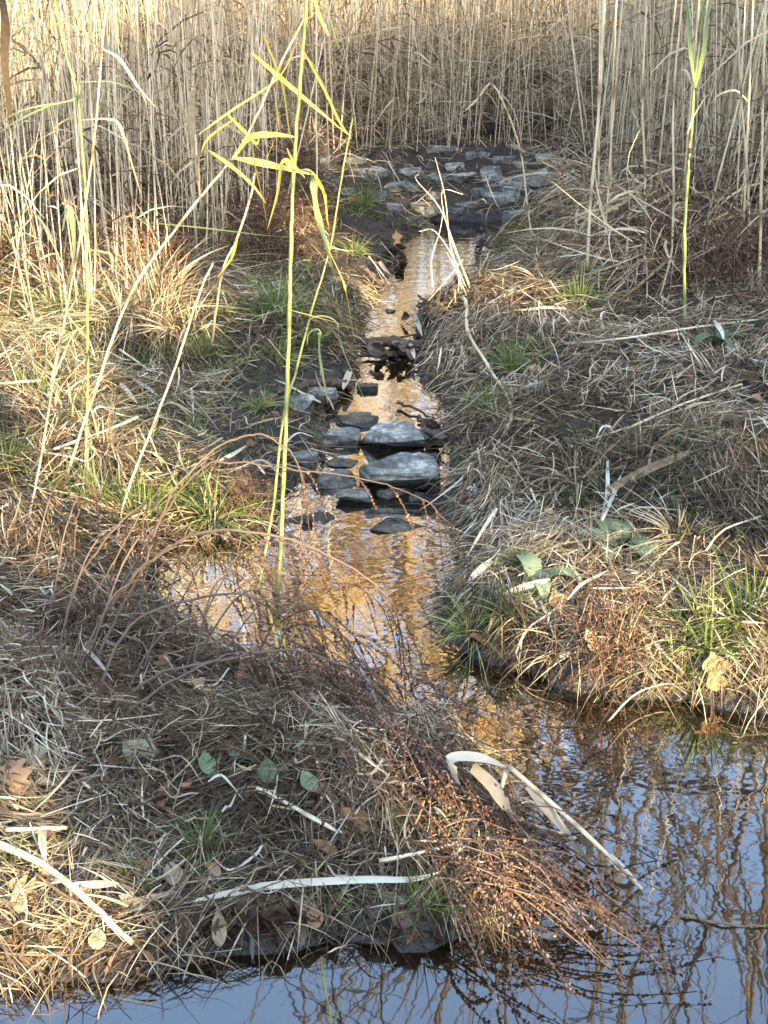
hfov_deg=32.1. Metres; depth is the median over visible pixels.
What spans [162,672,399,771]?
trailing weed plant
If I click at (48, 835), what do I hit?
fallen leaf
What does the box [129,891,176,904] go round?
dry reed leaf
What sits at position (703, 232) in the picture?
dead weed plant
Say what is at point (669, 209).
dead weed plant
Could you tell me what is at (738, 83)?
reed stalk
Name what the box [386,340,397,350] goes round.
wet leaf
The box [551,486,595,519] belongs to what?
green grass tuft
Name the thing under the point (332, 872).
dry reed leaf
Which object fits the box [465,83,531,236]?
hooked reed
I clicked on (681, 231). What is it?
dead weed plant
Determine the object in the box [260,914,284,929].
wet leaf
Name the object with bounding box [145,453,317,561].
green grass tuft
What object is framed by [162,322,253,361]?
green grass tuft
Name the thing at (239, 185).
dead weed plant
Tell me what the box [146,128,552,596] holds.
creek water
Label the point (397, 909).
wet leaf
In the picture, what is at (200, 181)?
dead weed plant
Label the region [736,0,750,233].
golden reed
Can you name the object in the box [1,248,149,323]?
dry grass tuft
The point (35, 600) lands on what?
dry grass tuft
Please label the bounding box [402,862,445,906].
dry reed leaf
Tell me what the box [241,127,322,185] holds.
dead weed plant
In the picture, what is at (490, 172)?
rock
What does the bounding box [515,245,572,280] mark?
dry grass tuft
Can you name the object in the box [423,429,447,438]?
wet leaf
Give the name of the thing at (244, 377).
dry reed leaf
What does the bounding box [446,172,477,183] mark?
rock
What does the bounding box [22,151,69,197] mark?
dead weed plant
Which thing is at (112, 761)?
fallen leaf
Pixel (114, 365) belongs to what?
dry grass tuft
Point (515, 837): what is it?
trailing weed plant
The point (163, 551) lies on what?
arching bramble plant
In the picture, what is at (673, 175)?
golden reed
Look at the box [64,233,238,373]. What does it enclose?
dry grass tuft
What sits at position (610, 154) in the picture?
golden reed
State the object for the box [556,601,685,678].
dead weed plant
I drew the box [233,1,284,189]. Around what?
reed stalk
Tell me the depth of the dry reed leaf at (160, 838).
3.13 m
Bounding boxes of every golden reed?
[67,3,351,474]
[586,0,603,271]
[597,0,605,204]
[603,0,622,257]
[609,0,616,205]
[641,0,647,244]
[670,0,682,275]
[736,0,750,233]
[758,0,766,295]
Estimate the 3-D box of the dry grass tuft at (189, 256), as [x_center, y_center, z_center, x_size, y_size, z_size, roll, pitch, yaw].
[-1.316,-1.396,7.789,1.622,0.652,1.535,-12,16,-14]
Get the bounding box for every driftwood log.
[360,337,439,350]
[478,305,525,315]
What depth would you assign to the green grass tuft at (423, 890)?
3.08 m
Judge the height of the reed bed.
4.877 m
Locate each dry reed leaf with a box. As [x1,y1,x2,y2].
[12,660,71,672]
[18,300,41,328]
[19,840,43,873]
[22,606,66,633]
[32,331,64,349]
[33,764,75,811]
[38,823,46,860]
[40,588,52,594]
[51,743,57,767]
[74,881,118,888]
[83,647,112,680]
[90,406,132,415]
[93,727,143,740]
[93,765,132,767]
[97,351,130,360]
[117,832,166,859]
[119,382,136,402]
[123,401,193,413]
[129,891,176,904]
[133,378,159,396]
[137,750,203,784]
[145,671,197,681]
[161,785,198,797]
[184,871,441,903]
[191,389,193,422]
[191,668,228,690]
[208,774,243,800]
[214,845,261,870]
[219,446,244,460]
[220,459,280,475]
[221,790,237,811]
[227,885,284,894]
[234,735,245,773]
[235,366,266,382]
[266,339,295,366]
[277,380,320,402]
[277,432,312,453]
[292,719,318,748]
[294,755,317,763]
[309,610,325,632]
[315,372,333,409]
[322,828,340,898]
[327,865,350,876]
[330,798,358,841]
[337,759,383,785]
[342,370,351,389]
[343,308,361,321]
[354,641,390,731]
[379,261,390,274]
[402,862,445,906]
[403,816,421,879]
[404,166,443,173]
[408,343,414,358]
[413,313,421,334]
[434,806,453,829]
[453,576,480,607]
[466,508,497,557]
[468,559,492,580]
[487,601,499,632]
[503,578,549,594]
[515,607,555,652]
[516,306,565,309]
[528,589,537,612]
[540,602,578,667]
[567,569,608,599]
[575,390,589,405]
[575,506,674,516]
[582,359,599,382]
[596,425,611,437]
[598,461,609,527]
[598,476,620,528]
[607,450,693,492]
[640,624,684,673]
[647,427,683,464]
[650,396,685,414]
[679,294,735,314]
[714,320,723,340]
[749,415,767,419]
[753,579,767,605]
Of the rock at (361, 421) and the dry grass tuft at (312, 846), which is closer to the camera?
the dry grass tuft at (312, 846)
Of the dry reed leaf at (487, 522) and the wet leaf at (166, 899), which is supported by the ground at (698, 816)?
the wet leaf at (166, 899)
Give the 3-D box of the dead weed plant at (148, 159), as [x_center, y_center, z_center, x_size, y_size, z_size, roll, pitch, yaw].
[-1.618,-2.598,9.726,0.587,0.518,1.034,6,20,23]
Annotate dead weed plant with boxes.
[0,111,62,171]
[0,153,27,198]
[0,193,98,278]
[0,219,123,293]
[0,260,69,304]
[0,611,89,684]
[0,640,89,720]
[1,126,72,183]
[2,130,114,194]
[2,148,38,187]
[4,131,121,222]
[4,210,65,243]
[6,211,71,273]
[17,217,113,270]
[17,243,93,285]
[19,672,153,768]
[20,528,107,566]
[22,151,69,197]
[23,558,69,604]
[24,173,108,222]
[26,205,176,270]
[27,186,167,241]
[33,578,121,632]
[34,162,116,222]
[35,138,101,201]
[42,577,145,646]
[43,172,142,227]
[44,637,138,699]
[49,157,170,223]
[52,152,121,202]
[54,136,150,172]
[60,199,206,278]
[69,641,198,696]
[70,173,174,258]
[71,663,146,735]
[79,187,164,251]
[92,165,193,233]
[96,136,177,197]
[106,132,216,211]
[106,165,168,210]
[106,168,185,210]
[112,120,185,180]
[112,209,274,272]
[113,360,187,404]
[122,175,200,247]
[127,104,215,154]
[127,163,187,217]
[129,347,226,394]
[130,153,176,208]
[135,147,201,195]
[135,681,265,751]
[136,603,216,654]
[151,202,252,247]
[153,232,279,282]
[164,142,238,217]
[164,175,266,220]
[180,172,287,210]
[183,181,302,279]
[189,465,259,512]
[198,444,280,511]
[202,187,281,244]
[203,185,330,230]
[206,182,298,216]
[209,163,324,222]
[209,164,281,205]
[217,182,305,253]
[220,189,311,230]
[222,187,340,263]
[224,474,298,527]
[230,183,348,244]
[232,110,331,156]
[236,155,278,187]
[236,168,284,204]
[237,107,339,168]
[237,128,293,173]
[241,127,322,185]
[244,192,319,261]
[244,630,325,694]
[249,671,335,737]
[254,129,339,178]
[254,155,301,189]
[254,171,300,206]
[256,164,347,217]
[261,127,320,172]
[261,152,337,213]
[266,169,331,203]
[270,644,384,708]
[284,156,350,218]
[298,145,358,187]
[314,663,373,711]
[515,580,678,695]
[523,607,628,685]
[532,172,742,277]
[535,199,635,239]
[540,172,658,225]
[541,550,682,646]
[541,568,677,684]
[556,192,643,234]
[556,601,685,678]
[558,549,638,646]
[564,153,635,209]
[565,166,667,208]
[569,182,653,234]
[593,168,694,225]
[595,148,709,213]
[595,202,686,238]
[604,229,692,277]
[606,122,710,178]
[615,167,738,248]
[620,209,757,292]
[621,151,732,206]
[624,232,718,295]
[625,161,758,254]
[634,149,726,206]
[634,235,757,301]
[637,139,717,214]
[641,199,767,296]
[643,188,767,243]
[644,219,767,276]
[646,119,739,198]
[646,152,750,193]
[646,202,726,265]
[648,185,767,262]
[680,193,763,265]
[680,255,767,322]
[687,211,767,274]
[690,151,765,219]
[690,167,766,217]
[690,211,757,278]
[691,218,761,297]
[693,139,767,211]
[696,152,767,216]
[696,199,767,253]
[699,212,767,250]
[700,193,767,290]
[701,249,767,299]
[707,111,764,171]
[721,158,765,206]
[731,133,767,207]
[747,187,767,207]
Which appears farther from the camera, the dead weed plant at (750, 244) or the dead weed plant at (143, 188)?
the dead weed plant at (143, 188)
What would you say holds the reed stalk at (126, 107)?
on the ground at (698, 816)
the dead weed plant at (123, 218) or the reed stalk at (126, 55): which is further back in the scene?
the reed stalk at (126, 55)
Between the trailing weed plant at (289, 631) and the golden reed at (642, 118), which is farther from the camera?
the golden reed at (642, 118)
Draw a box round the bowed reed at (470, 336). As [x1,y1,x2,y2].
[461,295,513,453]
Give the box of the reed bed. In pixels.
[0,0,767,346]
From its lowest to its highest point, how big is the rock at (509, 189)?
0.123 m
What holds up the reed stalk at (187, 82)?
on the ground at (698, 816)
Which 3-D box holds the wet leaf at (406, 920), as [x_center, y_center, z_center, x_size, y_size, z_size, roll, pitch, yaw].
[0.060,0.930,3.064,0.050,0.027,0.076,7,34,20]
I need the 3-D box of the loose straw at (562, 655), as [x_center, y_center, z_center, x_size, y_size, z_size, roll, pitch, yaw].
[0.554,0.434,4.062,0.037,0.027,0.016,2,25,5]
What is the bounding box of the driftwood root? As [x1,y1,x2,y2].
[275,377,354,395]
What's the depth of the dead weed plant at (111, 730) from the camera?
3.52 m
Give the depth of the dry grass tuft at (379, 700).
3.78 m
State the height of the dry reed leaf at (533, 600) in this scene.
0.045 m
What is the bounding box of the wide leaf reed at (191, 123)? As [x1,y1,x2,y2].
[187,86,203,240]
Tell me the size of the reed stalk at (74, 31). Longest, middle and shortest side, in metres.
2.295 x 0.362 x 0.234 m
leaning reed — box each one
[27,0,155,516]
[116,261,214,543]
[209,172,255,350]
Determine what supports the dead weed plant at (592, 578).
on the ground at (698, 816)
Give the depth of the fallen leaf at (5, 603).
4.18 m
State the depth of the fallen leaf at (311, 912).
3.07 m
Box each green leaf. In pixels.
[198,751,215,773]
[205,771,216,779]
[229,752,254,762]
[257,758,276,783]
[300,769,318,791]
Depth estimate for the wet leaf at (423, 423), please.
5.92 m
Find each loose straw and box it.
[0,379,40,384]
[0,840,134,945]
[5,826,66,831]
[53,415,138,449]
[119,348,175,389]
[255,786,345,834]
[379,841,461,862]
[557,530,621,544]
[560,651,571,657]
[565,318,767,344]
[579,403,702,444]
[607,683,686,721]
[625,383,742,430]
[705,515,761,550]
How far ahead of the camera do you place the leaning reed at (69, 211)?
4.72 m
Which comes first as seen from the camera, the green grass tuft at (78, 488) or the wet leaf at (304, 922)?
the wet leaf at (304, 922)
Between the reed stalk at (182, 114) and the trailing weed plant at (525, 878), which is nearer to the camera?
the trailing weed plant at (525, 878)
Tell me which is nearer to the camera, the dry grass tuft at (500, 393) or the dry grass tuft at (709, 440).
the dry grass tuft at (709, 440)
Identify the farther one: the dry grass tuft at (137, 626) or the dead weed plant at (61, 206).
the dead weed plant at (61, 206)
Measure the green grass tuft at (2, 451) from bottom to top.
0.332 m
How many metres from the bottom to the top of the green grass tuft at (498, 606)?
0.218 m
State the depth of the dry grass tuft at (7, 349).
6.10 m
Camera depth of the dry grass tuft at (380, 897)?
3.12 m
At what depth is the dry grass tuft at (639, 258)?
7.14 m
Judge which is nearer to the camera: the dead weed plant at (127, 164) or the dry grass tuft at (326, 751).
the dry grass tuft at (326, 751)
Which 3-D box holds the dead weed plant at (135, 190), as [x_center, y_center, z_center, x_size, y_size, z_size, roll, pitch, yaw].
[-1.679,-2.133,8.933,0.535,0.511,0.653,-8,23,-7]
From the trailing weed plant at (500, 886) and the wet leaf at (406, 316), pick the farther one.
the wet leaf at (406, 316)
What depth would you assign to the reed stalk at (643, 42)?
9.88 m
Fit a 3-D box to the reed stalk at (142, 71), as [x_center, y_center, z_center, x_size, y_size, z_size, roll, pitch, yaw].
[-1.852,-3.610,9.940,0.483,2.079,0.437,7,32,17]
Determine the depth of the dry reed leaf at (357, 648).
3.99 m
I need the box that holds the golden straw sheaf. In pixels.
[415,157,470,300]
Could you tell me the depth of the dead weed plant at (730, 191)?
7.75 m
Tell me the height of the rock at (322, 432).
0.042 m
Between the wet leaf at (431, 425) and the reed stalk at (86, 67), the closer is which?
the wet leaf at (431, 425)
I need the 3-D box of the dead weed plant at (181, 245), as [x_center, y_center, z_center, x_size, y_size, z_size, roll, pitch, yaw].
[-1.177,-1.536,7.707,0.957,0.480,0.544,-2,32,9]
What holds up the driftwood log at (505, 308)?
on the ground at (698, 816)
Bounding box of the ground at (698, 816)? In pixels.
[0,0,767,1023]
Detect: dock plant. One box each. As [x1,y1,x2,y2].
[93,399,132,415]
[514,552,584,601]
[570,517,660,564]
[694,330,744,348]
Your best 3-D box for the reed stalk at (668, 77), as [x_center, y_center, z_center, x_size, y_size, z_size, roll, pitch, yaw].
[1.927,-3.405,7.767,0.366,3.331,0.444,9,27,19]
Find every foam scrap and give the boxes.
[466,484,476,491]
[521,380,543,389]
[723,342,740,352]
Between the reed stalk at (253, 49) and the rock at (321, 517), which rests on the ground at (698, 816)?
the reed stalk at (253, 49)
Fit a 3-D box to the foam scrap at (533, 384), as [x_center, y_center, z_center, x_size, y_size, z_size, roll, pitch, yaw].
[0.671,-0.569,6.003,0.093,0.061,0.092,-17,30,-32]
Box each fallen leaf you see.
[0,598,8,606]
[0,758,37,794]
[6,872,37,900]
[9,744,25,754]
[11,885,26,913]
[20,626,29,633]
[24,742,46,765]
[31,906,37,914]
[34,563,50,579]
[36,776,51,785]
[36,859,56,880]
[46,830,55,840]
[66,601,76,611]
[71,889,90,905]
[83,774,93,786]
[88,928,105,949]
[94,441,106,456]
[107,842,118,850]
[108,751,123,765]
[119,892,147,908]
[132,841,144,851]
[135,856,154,871]
[147,831,157,836]
[152,653,176,678]
[153,800,170,811]
[157,783,172,796]
[163,862,182,884]
[166,811,176,818]
[180,781,191,787]
[191,676,210,694]
[203,860,218,867]
[208,864,220,876]
[211,910,226,946]
[220,740,238,753]
[235,663,254,681]
[246,439,255,445]
[260,842,270,852]
[306,906,323,928]
[312,839,337,854]
[314,782,335,797]
[317,680,332,693]
[322,764,340,783]
[341,750,359,767]
[342,807,371,830]
[346,257,350,265]
[392,230,402,247]
[453,576,467,591]
[468,633,486,645]
[496,866,518,894]
[529,362,540,370]
[543,507,554,513]
[549,589,568,617]
[583,896,604,917]
[584,628,605,657]
[646,400,655,413]
[684,370,698,383]
[702,648,729,694]
[740,367,756,380]
[752,393,762,401]
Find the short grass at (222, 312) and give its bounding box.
[0,168,767,864]
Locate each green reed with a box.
[0,0,146,473]
[136,0,419,596]
[255,118,367,596]
[682,0,710,322]
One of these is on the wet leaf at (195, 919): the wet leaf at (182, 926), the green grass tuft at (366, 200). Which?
the wet leaf at (182, 926)
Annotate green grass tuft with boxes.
[0,227,44,264]
[0,356,81,408]
[0,405,69,497]
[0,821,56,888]
[20,281,105,316]
[27,445,163,508]
[69,460,214,532]
[77,844,204,917]
[110,336,191,372]
[121,454,231,530]
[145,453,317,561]
[145,792,249,885]
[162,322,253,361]
[197,227,259,258]
[198,429,246,458]
[206,265,349,334]
[215,324,337,378]
[218,384,305,423]
[251,853,405,952]
[278,321,344,347]
[330,232,388,266]
[335,176,404,212]
[354,795,452,858]
[360,857,494,945]
[401,585,533,696]
[437,557,590,670]
[438,372,522,417]
[441,439,474,467]
[449,537,555,576]
[456,328,564,379]
[534,261,631,325]
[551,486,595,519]
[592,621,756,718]
[614,562,767,677]
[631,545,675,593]
[648,540,767,671]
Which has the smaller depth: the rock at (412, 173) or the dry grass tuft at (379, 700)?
the dry grass tuft at (379, 700)
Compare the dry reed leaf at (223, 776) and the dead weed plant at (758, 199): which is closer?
the dry reed leaf at (223, 776)
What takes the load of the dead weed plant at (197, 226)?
on the ground at (698, 816)
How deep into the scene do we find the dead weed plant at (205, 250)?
7.59 m
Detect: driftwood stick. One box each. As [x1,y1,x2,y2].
[356,352,428,357]
[382,333,418,337]
[397,401,430,417]
[417,415,444,443]
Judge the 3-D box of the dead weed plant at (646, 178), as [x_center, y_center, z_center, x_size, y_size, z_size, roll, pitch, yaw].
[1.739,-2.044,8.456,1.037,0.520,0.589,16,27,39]
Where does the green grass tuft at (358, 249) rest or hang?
on the ground at (698, 816)
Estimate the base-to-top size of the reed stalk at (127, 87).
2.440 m
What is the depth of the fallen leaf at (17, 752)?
3.48 m
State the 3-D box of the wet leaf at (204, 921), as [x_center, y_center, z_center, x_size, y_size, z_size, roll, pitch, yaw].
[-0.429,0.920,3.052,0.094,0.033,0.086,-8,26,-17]
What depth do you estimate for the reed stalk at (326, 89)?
9.97 m
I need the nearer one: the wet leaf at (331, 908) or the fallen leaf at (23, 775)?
the wet leaf at (331, 908)
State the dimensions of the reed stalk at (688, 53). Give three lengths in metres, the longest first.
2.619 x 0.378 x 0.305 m
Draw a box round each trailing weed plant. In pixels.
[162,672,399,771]
[210,633,382,718]
[232,608,373,714]
[270,646,416,828]
[274,623,493,813]
[292,708,465,855]
[297,665,457,856]
[303,635,526,809]
[309,640,440,732]
[309,749,512,924]
[324,724,498,930]
[341,689,525,892]
[354,741,585,946]
[360,712,572,899]
[369,774,627,1000]
[383,680,683,911]
[397,778,690,960]
[407,839,682,971]
[419,798,721,1023]
[431,834,698,1023]
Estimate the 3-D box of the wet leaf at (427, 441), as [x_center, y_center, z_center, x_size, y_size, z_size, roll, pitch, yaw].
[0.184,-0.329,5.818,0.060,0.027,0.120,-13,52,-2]
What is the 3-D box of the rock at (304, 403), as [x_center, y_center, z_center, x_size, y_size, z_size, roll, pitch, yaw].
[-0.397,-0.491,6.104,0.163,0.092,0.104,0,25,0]
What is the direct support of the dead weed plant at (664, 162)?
on the ground at (698, 816)
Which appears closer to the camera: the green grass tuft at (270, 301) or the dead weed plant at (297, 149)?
the green grass tuft at (270, 301)
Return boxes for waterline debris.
[0,234,767,989]
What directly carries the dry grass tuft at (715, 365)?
on the ground at (698, 816)
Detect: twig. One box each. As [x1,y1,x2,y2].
[517,809,658,861]
[533,810,628,848]
[533,924,638,956]
[575,801,602,840]
[582,693,615,763]
[680,914,766,927]
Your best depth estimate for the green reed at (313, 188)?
4.02 m
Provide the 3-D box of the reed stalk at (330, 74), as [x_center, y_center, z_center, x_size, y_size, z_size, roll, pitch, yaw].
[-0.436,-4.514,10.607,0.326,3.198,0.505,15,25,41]
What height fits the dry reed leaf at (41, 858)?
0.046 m
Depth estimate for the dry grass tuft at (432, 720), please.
3.77 m
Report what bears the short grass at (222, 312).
on the ground at (698, 816)
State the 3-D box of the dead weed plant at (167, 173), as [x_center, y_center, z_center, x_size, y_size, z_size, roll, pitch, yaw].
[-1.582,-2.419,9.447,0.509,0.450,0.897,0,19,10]
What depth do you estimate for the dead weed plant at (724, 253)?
6.83 m
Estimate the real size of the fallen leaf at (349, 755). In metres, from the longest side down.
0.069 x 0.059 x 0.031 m
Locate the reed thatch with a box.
[0,0,767,308]
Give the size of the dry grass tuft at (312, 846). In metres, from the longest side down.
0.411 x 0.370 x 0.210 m
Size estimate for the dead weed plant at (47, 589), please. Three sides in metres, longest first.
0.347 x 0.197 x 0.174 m
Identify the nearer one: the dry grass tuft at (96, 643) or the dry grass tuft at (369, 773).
the dry grass tuft at (369, 773)
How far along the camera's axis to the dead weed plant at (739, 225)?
7.10 m
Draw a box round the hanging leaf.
[0,0,12,137]
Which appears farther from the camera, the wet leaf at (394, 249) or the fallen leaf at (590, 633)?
the wet leaf at (394, 249)
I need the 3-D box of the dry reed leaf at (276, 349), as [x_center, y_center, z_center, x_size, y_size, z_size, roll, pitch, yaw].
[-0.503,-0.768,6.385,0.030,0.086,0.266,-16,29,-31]
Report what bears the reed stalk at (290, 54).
on the ground at (698, 816)
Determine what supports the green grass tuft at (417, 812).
on the ground at (698, 816)
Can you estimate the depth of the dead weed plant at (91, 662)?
3.88 m
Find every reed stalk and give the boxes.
[0,22,28,180]
[0,74,20,202]
[9,46,40,183]
[13,0,52,145]
[20,0,75,219]
[36,2,149,170]
[37,0,48,163]
[39,0,54,107]
[48,70,131,195]
[49,4,64,154]
[72,0,76,59]
[80,0,97,191]
[92,3,109,125]
[99,0,168,147]
[100,1,123,103]
[111,0,148,161]
[116,25,138,149]
[117,21,132,177]
[120,16,128,142]
[126,7,161,156]
[127,0,141,163]
[132,3,152,156]
[133,9,146,181]
[134,0,139,146]
[138,1,170,158]
[138,15,157,152]
[150,1,199,226]
[161,0,219,186]
[161,10,196,88]
[163,30,240,189]
[170,80,209,151]
[176,0,183,145]
[184,0,221,225]
[195,1,220,182]
[202,0,217,149]
[202,3,224,128]
[210,0,235,234]
[210,0,238,127]
[220,0,295,151]
[225,0,264,147]
[229,1,277,170]
[230,11,235,163]
[231,0,268,158]
[232,0,264,159]
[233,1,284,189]
[233,16,261,155]
[252,0,279,150]
[260,0,286,118]
[261,0,283,156]
[263,15,311,143]
[263,27,338,102]
[279,0,293,133]
[284,9,348,193]
[285,0,347,206]
[287,43,314,136]
[296,5,297,141]
[322,0,329,173]
[327,0,334,148]
[567,0,588,176]
[596,0,618,164]
[599,0,600,128]
[603,0,612,100]
[603,0,645,150]
[637,8,649,109]
[639,0,651,133]
[649,0,696,144]
[655,0,677,207]
[655,3,666,116]
[663,8,759,161]
[669,14,700,98]
[676,0,699,217]
[676,1,700,164]
[698,0,727,156]
[698,0,743,148]
[708,7,763,212]
[711,0,753,227]
[717,0,722,176]
[723,0,757,127]
[725,0,743,164]
[729,0,748,163]
[731,0,767,198]
[731,41,759,172]
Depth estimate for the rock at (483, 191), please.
9.89 m
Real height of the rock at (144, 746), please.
0.104 m
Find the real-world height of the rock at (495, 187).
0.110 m
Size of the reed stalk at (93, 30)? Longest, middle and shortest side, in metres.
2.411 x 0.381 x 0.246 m
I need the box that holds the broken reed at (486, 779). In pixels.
[446,751,642,889]
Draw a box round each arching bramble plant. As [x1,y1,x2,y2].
[28,475,117,596]
[45,489,146,629]
[55,526,199,654]
[59,503,145,656]
[64,461,473,666]
[69,494,88,593]
[71,580,213,688]
[79,528,426,699]
[84,525,244,666]
[85,592,363,719]
[88,433,321,675]
[111,651,263,727]
[115,554,275,652]
[117,648,405,749]
[124,625,255,694]
[142,533,297,676]
[155,552,325,661]
[178,540,366,687]
[187,577,385,705]
[189,588,356,670]
[213,596,380,679]
[245,602,392,704]
[263,575,416,684]
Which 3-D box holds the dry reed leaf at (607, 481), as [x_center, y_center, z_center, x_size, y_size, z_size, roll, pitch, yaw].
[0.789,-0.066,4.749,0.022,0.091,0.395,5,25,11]
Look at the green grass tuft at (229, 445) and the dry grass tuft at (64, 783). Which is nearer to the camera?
the dry grass tuft at (64, 783)
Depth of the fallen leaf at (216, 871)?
3.16 m
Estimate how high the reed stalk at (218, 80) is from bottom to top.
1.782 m
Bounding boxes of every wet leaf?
[162,887,185,915]
[172,899,211,939]
[176,898,214,931]
[178,912,201,939]
[187,889,211,911]
[187,919,207,935]
[207,916,218,930]
[207,916,238,928]
[227,889,262,910]
[232,901,241,921]
[232,902,256,922]
[248,909,267,929]
[249,914,266,933]
[250,897,282,917]
[254,894,273,910]
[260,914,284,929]
[261,904,296,923]
[262,905,295,938]
[268,900,281,913]
[274,911,295,926]
[277,896,295,912]
[282,897,319,921]
[289,906,307,926]
[291,910,322,921]
[293,915,308,948]
[295,897,317,915]
[314,918,337,936]
[322,901,338,923]
[357,925,375,933]
[363,914,398,943]
[364,891,382,919]
[366,342,384,355]
[368,339,382,345]
[379,926,399,939]
[381,890,409,914]
[384,347,395,356]
[384,896,406,912]
[386,247,401,252]
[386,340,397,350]
[391,253,407,261]
[392,897,416,934]
[394,266,403,273]
[395,243,406,249]
[396,341,405,347]
[397,346,407,353]
[398,904,419,928]
[401,311,409,320]
[402,340,410,345]
[404,347,413,359]
[409,894,430,917]
[413,350,423,361]
[419,427,431,446]
[420,418,441,431]
[421,299,429,304]
[423,311,429,320]
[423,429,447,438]
[423,430,440,446]
[423,892,442,914]
[428,416,434,428]
[429,421,441,426]
[429,899,446,911]
[433,290,439,298]
[433,923,450,941]
[442,422,448,428]
[450,288,462,295]
[452,283,465,293]
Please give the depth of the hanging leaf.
4.76 m
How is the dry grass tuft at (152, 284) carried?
on the ground at (698, 816)
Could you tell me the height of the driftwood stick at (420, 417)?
0.027 m
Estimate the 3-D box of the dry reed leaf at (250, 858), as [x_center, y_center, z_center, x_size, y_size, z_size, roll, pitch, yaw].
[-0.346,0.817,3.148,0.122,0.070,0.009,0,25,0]
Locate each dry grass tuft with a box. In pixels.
[0,281,45,338]
[0,326,148,441]
[0,332,25,370]
[0,381,66,437]
[0,613,55,646]
[0,624,46,661]
[0,739,44,822]
[0,848,49,898]
[0,894,59,972]
[1,201,75,259]
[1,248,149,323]
[1,319,126,381]
[2,907,56,1007]
[3,588,67,634]
[6,258,106,290]
[7,220,124,299]
[7,253,216,376]
[10,370,223,497]
[13,648,73,684]
[14,203,189,272]
[16,368,196,432]
[17,189,163,280]
[19,912,95,999]
[26,256,107,299]
[26,745,99,823]
[27,248,142,290]
[28,238,145,306]
[32,243,142,281]
[32,249,207,301]
[34,405,197,478]
[36,836,111,975]
[41,220,229,311]
[42,634,127,691]
[47,722,122,783]
[54,628,138,676]
[57,259,150,303]
[62,200,196,260]
[62,267,190,327]
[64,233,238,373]
[66,286,295,380]
[66,334,192,410]
[76,251,202,298]
[76,332,188,385]
[78,807,185,901]
[81,222,318,310]
[92,232,230,312]
[99,204,238,247]
[99,277,181,305]
[107,217,271,281]
[110,607,177,648]
[111,253,242,313]
[113,218,208,270]
[119,276,193,357]
[147,668,259,727]
[148,688,273,743]
[165,871,252,941]
[175,639,263,696]
[178,679,266,723]
[183,624,242,666]
[187,223,296,274]
[203,661,248,687]
[265,701,352,739]
[270,814,392,941]
[294,734,370,776]
[300,774,421,872]
[313,801,376,871]
[329,736,430,808]
[347,863,397,940]
[348,682,432,734]
[353,806,470,889]
[380,766,479,817]
[382,785,501,867]
[402,696,493,754]
[402,792,503,884]
[424,354,556,442]
[439,252,511,300]
[449,572,551,648]
[451,717,527,787]
[465,308,608,371]
[469,883,512,953]
[473,209,573,268]
[479,242,547,266]
[481,235,589,292]
[487,419,639,527]
[488,247,520,265]
[493,304,579,343]
[500,203,548,235]
[502,233,539,250]
[502,239,561,274]
[505,367,569,406]
[506,585,709,730]
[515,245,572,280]
[521,490,640,592]
[524,221,568,249]
[552,294,615,317]
[559,403,670,497]
[569,237,664,286]
[569,481,729,570]
[613,243,680,289]
[614,381,764,453]
[619,559,767,717]
[620,275,678,313]
[652,354,736,394]
[652,436,765,490]
[662,310,707,336]
[664,235,743,278]
[672,270,729,305]
[675,301,758,349]
[681,427,746,458]
[685,352,740,386]
[718,265,767,292]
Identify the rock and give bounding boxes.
[122,738,159,761]
[224,477,247,487]
[281,394,313,411]
[287,511,334,524]
[289,451,318,469]
[300,516,312,523]
[307,387,337,403]
[308,422,329,429]
[310,429,327,437]
[311,469,356,488]
[317,438,336,447]
[318,157,327,165]
[320,174,339,185]
[326,457,358,466]
[327,427,361,446]
[335,414,378,427]
[335,488,373,503]
[340,187,354,195]
[345,156,368,163]
[348,168,368,179]
[348,412,371,414]
[357,382,377,390]
[359,452,440,486]
[360,421,424,448]
[364,189,386,202]
[367,166,390,180]
[370,517,426,533]
[376,488,410,498]
[384,180,410,191]
[385,203,402,216]
[385,308,395,311]
[398,167,424,178]
[398,182,419,194]
[407,216,421,224]
[409,492,440,502]
[410,201,441,217]
[423,174,448,183]
[424,192,440,199]
[426,145,458,152]
[426,452,440,460]
[441,206,464,216]
[445,162,465,171]
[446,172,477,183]
[455,201,478,207]
[465,151,489,159]
[470,187,488,197]
[474,211,483,215]
[479,166,502,182]
[482,183,503,190]
[487,191,520,205]
[492,156,514,163]
[499,168,552,187]
[502,209,530,224]
[503,186,524,192]
[512,160,527,168]
[522,569,548,581]
[527,189,546,197]
[535,153,552,160]
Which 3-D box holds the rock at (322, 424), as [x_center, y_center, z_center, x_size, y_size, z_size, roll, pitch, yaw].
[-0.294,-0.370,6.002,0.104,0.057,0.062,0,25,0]

